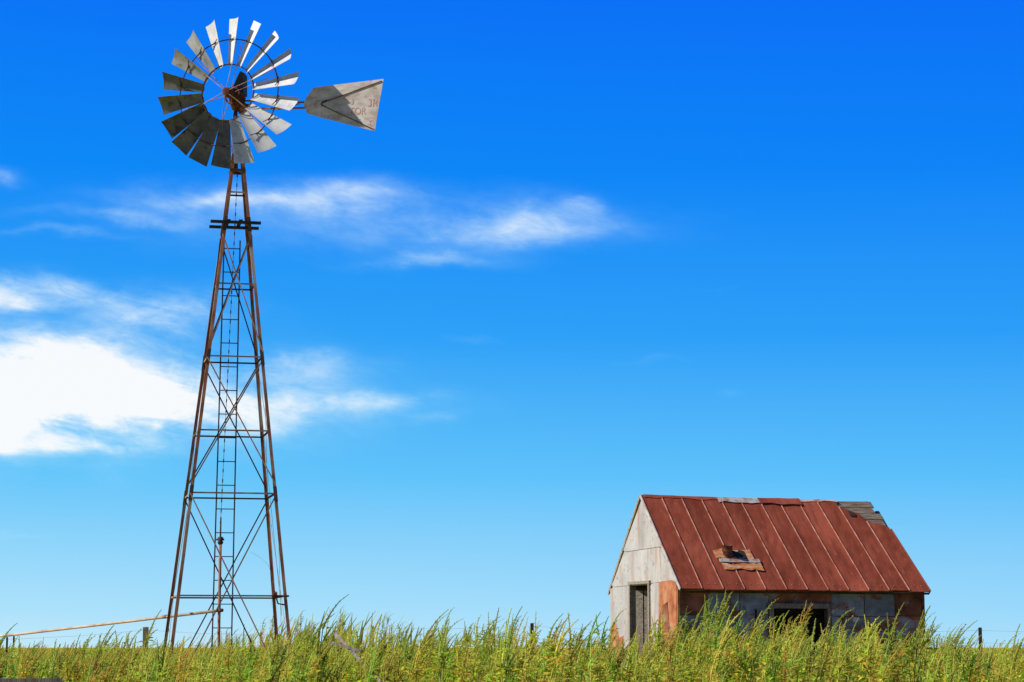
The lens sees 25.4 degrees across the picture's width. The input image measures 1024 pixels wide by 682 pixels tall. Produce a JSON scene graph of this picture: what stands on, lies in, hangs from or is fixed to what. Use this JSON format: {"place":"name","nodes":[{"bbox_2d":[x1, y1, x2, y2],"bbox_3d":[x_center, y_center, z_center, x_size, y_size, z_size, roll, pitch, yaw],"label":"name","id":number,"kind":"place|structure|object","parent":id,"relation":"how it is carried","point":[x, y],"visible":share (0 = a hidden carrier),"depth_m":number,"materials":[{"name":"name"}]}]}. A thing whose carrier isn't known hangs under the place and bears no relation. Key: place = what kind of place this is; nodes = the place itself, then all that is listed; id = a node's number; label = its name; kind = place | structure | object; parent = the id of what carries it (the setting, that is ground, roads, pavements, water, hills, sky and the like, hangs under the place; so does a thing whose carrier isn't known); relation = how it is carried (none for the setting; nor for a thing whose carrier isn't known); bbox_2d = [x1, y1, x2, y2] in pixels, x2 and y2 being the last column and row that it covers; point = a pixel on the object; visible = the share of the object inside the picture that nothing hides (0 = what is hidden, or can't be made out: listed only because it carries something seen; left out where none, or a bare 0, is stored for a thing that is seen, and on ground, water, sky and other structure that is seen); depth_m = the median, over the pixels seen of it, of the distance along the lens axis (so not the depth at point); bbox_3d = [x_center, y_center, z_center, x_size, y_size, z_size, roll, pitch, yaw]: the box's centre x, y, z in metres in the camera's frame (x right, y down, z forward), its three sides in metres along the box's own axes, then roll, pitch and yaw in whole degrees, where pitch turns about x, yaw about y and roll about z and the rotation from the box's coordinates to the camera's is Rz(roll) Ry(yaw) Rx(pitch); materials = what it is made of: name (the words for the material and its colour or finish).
{"place":"outdoors","nodes":[
{"label":"outdoors","id":0,"kind":"place"},
{"bbox_2d":[0,590,1023,681],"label":"field grass","id":1,"kind":"structure","parent":0,"point":[345,639],"depth_m":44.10,"materials":[{"name":"green plant"}]},
{"bbox_2d":[0,0,1023,647],"label":"sky","id":2,"kind":"structure","parent":0,"point":[579,260],"materials":[{"name":"blue"}]},
{"bbox_2d":[2,648,1023,662],"bbox_3d":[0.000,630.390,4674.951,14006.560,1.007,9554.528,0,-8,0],"label":"ground","id":3,"kind":"structure","parent":0,"point":[330,651],"depth_m":1380.35,"materials":[{"name":"green plant"}]},
{"bbox_2d":[0,623,16,666],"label":"tall weed","id":4,"kind":"object","parent":3,"relation":"on","point":[3,638],"visible":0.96,"depth_m":14.95,"materials":[{"name":"green plant"}]},
{"bbox_2d":[0,678,61,681],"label":"plank rail","id":5,"kind":"object","parent":3,"relation":"on","point":[30,679],"visible":1,"depth_m":11.19,"materials":[{"name":"grey wood"}]},
{"bbox_2d":[81,625,113,681],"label":"tall weed","id":6,"kind":"object","parent":3,"relation":"on","point":[101,647],"visible":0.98,"depth_m":13.94,"materials":[{"name":"green plant"}]},
{"bbox_2d":[0,608,223,656],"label":"discharge pipe","id":7,"kind":"object","parent":3,"relation":"on","point":[120,622],"visible":0.93,"depth_m":38.66,"materials":[{"name":"brown metal"}]},
{"bbox_2d":[124,609,161,681],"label":"tall weed","id":8,"kind":"object","parent":3,"relation":"on","point":[148,635],"visible":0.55,"depth_m":15.42,"materials":[{"name":"green plant"}]},
{"bbox_2d":[216,517,223,661],"bbox_3d":[-4.733,4.510,36.727,0.134,3.329,0.100,0,-8,0],"label":"well pump","id":9,"kind":"object","parent":3,"relation":"on","point":[220,539],"visible":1,"depth_m":36.79,"materials":[{"name":"metal"}]},
{"bbox_2d":[158,18,383,663],"bbox_3d":[-4.089,0.467,37.384,3.600,11.654,2.180,2,-8,-12],"label":"windmill","id":10,"kind":"object","parent":3,"relation":"on","point":[356,104],"visible":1,"depth_m":37.50,"materials":[{"name":"metal"}]},
{"bbox_2d":[292,613,334,681],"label":"tall weed","id":11,"kind":"object","parent":3,"relation":"on","point":[309,644],"visible":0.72,"depth_m":14.38,"materials":[{"name":"green plant"}]},
{"bbox_2d":[311,594,348,681],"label":"tall weed","id":12,"kind":"object","parent":3,"relation":"on","point":[321,679],"visible":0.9,"depth_m":14.81,"materials":[{"name":"green plant"}]},
{"bbox_2d":[329,632,380,681],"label":"leaning timber","id":13,"kind":"object","parent":3,"relation":"on","point":[344,644],"visible":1,"depth_m":17.20,"materials":[{"name":"grey wood"}]},
{"bbox_2d":[415,609,448,681],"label":"tall weed","id":14,"kind":"object","parent":3,"relation":"on","point":[426,640],"visible":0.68,"depth_m":15.84,"materials":[{"name":"green plant"}]},
{"bbox_2d":[476,608,498,681],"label":"tall weed","id":15,"kind":"object","parent":3,"relation":"on","point":[492,641],"visible":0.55,"depth_m":14.95,"materials":[{"name":"green plant"}]},
{"bbox_2d":[491,606,522,679],"bbox_3d":[-0.054,2.338,13.865,0.205,1.442,0.237,-3,-8,23],"label":"tall weed","id":16,"kind":"object","parent":3,"relation":"on","point":[508,645],"visible":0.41,"depth_m":13.95,"materials":[{"name":"green plant"}]},
{"bbox_2d":[4,623,1021,662],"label":"wire fence","id":17,"kind":"object","parent":3,"relation":"on","point":[979,630],"visible":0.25,"depth_m":59.95,"materials":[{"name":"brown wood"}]},
{"bbox_2d":[542,613,566,681],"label":"tall weed","id":18,"kind":"object","parent":3,"relation":"on","point":[554,635],"visible":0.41,"depth_m":15.93,"materials":[{"name":"green plant"}]},
{"bbox_2d":[572,612,603,681],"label":"tall weed","id":19,"kind":"object","parent":3,"relation":"on","point":[584,661],"visible":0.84,"depth_m":13.83,"materials":[{"name":"green plant"}]},
{"bbox_2d":[675,601,706,681],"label":"tall weed","id":20,"kind":"object","parent":3,"relation":"on","point":[686,666],"visible":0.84,"depth_m":13.40,"materials":[{"name":"green plant"}]},
{"bbox_2d":[689,604,717,681],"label":"tall weed","id":21,"kind":"object","parent":3,"relation":"on","point":[701,656],"visible":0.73,"depth_m":14.32,"materials":[{"name":"green plant"}]},
{"bbox_2d":[740,598,778,681],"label":"tall weed","id":22,"kind":"object","parent":3,"relation":"on","point":[753,660],"visible":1,"depth_m":13.40,"materials":[{"name":"green plant"}]},
{"bbox_2d":[608,494,930,679],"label":"shed","id":23,"kind":"structure","parent":3,"relation":"on","point":[834,561],"depth_m":46.30,"materials":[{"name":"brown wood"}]},
{"bbox_2d":[636,590,647,660],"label":"door","id":24,"kind":"structure","parent":23,"relation":"in","point":[639,593],"depth_m":46.79,"materials":[{"name":"grey wood"}]},
{"bbox_2d":[811,608,853,681],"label":"tall weed","id":25,"kind":"object","parent":3,"relation":"on","point":[828,663],"visible":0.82,"depth_m":13.40,"materials":[{"name":"green plant"}]},
{"bbox_2d":[877,602,907,681],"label":"tall weed","id":26,"kind":"object","parent":3,"relation":"on","point":[893,631],"visible":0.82,"depth_m":14.38,"materials":[{"name":"green plant"}]},
{"bbox_2d":[911,617,939,681],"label":"tall weed","id":27,"kind":"object","parent":3,"relation":"on","point":[931,629],"visible":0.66,"depth_m":15.84,"materials":[{"name":"green plant"}]},
{"bbox_2d":[938,620,977,681],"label":"tall weed","id":28,"kind":"object","parent":3,"relation":"on","point":[952,653],"visible":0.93,"depth_m":13.85,"materials":[{"name":"green plant"}]}
]}

